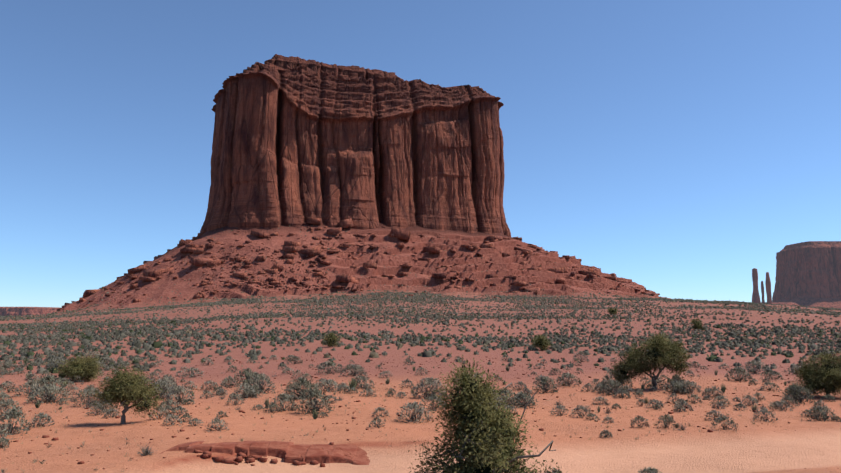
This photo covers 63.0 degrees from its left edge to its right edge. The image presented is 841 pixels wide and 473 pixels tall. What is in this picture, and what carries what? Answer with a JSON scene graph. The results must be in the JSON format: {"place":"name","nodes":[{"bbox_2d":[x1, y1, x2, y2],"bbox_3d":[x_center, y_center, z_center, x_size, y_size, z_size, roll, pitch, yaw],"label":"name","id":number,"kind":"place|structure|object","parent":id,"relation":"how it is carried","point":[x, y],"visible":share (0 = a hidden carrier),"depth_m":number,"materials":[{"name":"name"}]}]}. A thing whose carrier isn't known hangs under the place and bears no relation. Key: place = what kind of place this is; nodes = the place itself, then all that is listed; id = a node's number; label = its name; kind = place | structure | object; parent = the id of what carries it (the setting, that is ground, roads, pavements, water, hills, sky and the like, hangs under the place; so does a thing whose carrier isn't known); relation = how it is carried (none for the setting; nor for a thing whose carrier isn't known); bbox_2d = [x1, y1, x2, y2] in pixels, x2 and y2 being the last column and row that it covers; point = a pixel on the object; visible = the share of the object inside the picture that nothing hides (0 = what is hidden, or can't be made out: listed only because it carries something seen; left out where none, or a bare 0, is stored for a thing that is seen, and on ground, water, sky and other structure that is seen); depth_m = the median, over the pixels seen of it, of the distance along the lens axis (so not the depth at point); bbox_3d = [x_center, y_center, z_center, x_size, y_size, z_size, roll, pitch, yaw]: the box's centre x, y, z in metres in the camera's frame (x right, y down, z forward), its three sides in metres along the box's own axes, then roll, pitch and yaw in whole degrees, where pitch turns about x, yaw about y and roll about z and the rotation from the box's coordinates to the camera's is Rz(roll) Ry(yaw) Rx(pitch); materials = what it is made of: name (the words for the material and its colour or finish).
{"place":"outdoors","nodes":[
{"label":"outdoors","id":0,"kind":"place"},
{"bbox_2d":[0,219,840,472],"bbox_3d":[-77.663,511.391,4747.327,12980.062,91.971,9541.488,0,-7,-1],"label":"ground","id":1,"kind":"structure","parent":0,"point":[812,446],"depth_m":60.11,"materials":[{"name":"sand"}]},
{"bbox_2d":[0,307,59,315],"bbox_3d":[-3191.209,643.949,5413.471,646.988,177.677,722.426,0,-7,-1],"label":"mesa","id":2,"kind":"structure","parent":1,"relation":"on","point":[14,311],"depth_m":5154.64,"materials":[{"name":"brown stone"}]},
{"bbox_2d":[51,352,105,381],"bbox_3d":[-29.632,11.522,59.625,4.595,2.983,3.464,0,-7,-1],"label":"juniper","id":3,"kind":"object","parent":1,"relation":"on","point":[83,368],"visible":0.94,"depth_m":59.22,"materials":[{"name":"green plant"}]},
{"bbox_2d":[81,361,167,423],"bbox_3d":[-15.176,8.060,35.421,4.044,3.771,3.270,0,-7,-1],"label":"juniper","id":4,"kind":"object","parent":1,"relation":"on","point":[125,388],"visible":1,"depth_m":35.17,"materials":[{"name":"green plant"}]},
{"bbox_2d":[159,441,369,466],"bbox_3d":[-6.326,9.048,28.926,9.985,0.778,5.000,0,-7,-1],"label":"ledge rock","id":5,"kind":"object","parent":1,"relation":"on","point":[288,452],"visible":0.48,"depth_m":28.30,"materials":[{"name":"red rock"}]},
{"bbox_2d":[320,332,340,346],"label":"juniper","id":6,"kind":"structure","parent":1,"relation":"on","point":[331,340],"depth_m":97.59,"materials":[{"name":"green plant"}]},
{"bbox_2d":[200,62,510,236],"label":"butte","id":7,"kind":"object","parent":1,"relation":"on","point":[299,145],"visible":0.79,"depth_m":615.76,"materials":[{"name":"brown stone"}]},
{"bbox_2d":[264,54,403,80],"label":"butte cap rock","id":8,"kind":"object","parent":7,"relation":"on","point":[281,61],"depth_m":661.90,"materials":[{"name":"brown stone"}]},
{"bbox_2d":[55,217,659,312],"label":"talus boulders","id":9,"kind":"object","parent":1,"relation":"on","point":[150,275],"visible":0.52,"depth_m":519.86,"materials":[{"name":"brown stone"}]},
{"bbox_2d":[0,354,836,469],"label":"sand stones","id":10,"kind":"object","parent":1,"relation":"on","point":[243,411],"visible":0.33,"depth_m":41.80,"materials":[{"name":"red stone"}]},
{"bbox_2d":[0,311,840,374],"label":"sagebrush","id":11,"kind":"object","parent":1,"relation":"on","point":[87,338],"visible":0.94,"depth_m":118.88,"materials":[{"name":"green plant"}]},
{"bbox_2d":[0,349,840,472],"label":"sagebrush","id":12,"kind":"object","parent":1,"relation":"on","point":[41,386],"visible":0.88,"depth_m":45.77,"materials":[{"name":"green plant"}]},
{"bbox_2d":[0,225,840,326],"bbox_3d":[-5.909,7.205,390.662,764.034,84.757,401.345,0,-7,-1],"label":"sagebrush","id":13,"kind":"object","parent":1,"relation":"on","point":[423,296],"visible":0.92,"depth_m":350.60,"materials":[{"name":"green plant"}]},
{"bbox_2d":[0,383,840,472],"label":"sand tufts","id":14,"kind":"object","parent":1,"relation":"on","point":[34,460],"visible":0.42,"depth_m":36.22,"materials":[{"name":"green plant"}]},
{"bbox_2d":[408,352,567,472],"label":"juniper","id":15,"kind":"object","parent":1,"relation":"on","point":[485,434],"visible":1,"depth_m":17.11,"materials":[{"name":"green plant"}]},
{"bbox_2d":[531,333,551,350],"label":"juniper","id":16,"kind":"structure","parent":1,"relation":"on","point":[540,341],"depth_m":98.67,"materials":[{"name":"green plant"}]},
{"bbox_2d":[607,307,616,314],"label":"juniper","id":17,"kind":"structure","parent":1,"relation":"on","point":[612,311],"depth_m":228.93,"materials":[{"name":"green plant"}]},
{"bbox_2d":[608,329,693,388],"bbox_3d":[17.888,9.566,52.775,6.933,4.811,4.069,0,-7,-1],"label":"juniper","id":18,"kind":"object","parent":1,"relation":"on","point":[660,346],"visible":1,"depth_m":52.28,"materials":[{"name":"green plant"}]},
{"bbox_2d":[689,318,704,329],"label":"juniper","id":19,"kind":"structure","parent":1,"relation":"on","point":[696,324],"depth_m":158.26,"materials":[{"name":"green plant"}]},
{"bbox_2d":[775,295,840,308],"bbox_3d":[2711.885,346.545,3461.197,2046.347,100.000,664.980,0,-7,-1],"label":"talus slope","id":20,"kind":"structure","parent":1,"relation":"on","point":[810,300],"depth_m":3275.70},
{"bbox_2d":[772,241,840,301],"bbox_3d":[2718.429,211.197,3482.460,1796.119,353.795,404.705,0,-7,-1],"label":"mesa","id":21,"kind":"structure","parent":20,"relation":"on","point":[812,268],"depth_m":3349.52,"materials":[{"name":"brown stone"}]},
{"bbox_2d":[789,349,840,397],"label":"juniper","id":22,"kind":"object","parent":1,"relation":"on","point":[826,375],"visible":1,"depth_m":47.82,"materials":[{"name":"green plant"}]},
{"bbox_2d":[0,0,840,307],"label":"sky","id":23,"kind":"structure","parent":0,"point":[673,148],"materials":[{"name":"blue"}]},
{"bbox_2d":[761,302,799,305],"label":"talus slope","id":24,"kind":"structure","parent":0,"point":[788,303],"depth_m":2998.03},
{"bbox_2d":[752,268,760,302],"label":"spire","id":25,"kind":"structure","parent":24,"relation":"on","point":[755,297],"depth_m":3005.39,"materials":[{"name":"brown stone"}]},
{"bbox_2d":[761,281,764,302],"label":"spire","id":26,"kind":"structure","parent":24,"relation":"on","point":[762,290],"depth_m":3005.89,"materials":[{"name":"brown stone"}]},
{"bbox_2d":[765,272,771,303],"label":"spire","id":27,"kind":"structure","parent":24,"relation":"on","point":[768,289],"depth_m":3004.75,"materials":[{"name":"brown stone"}]}
]}

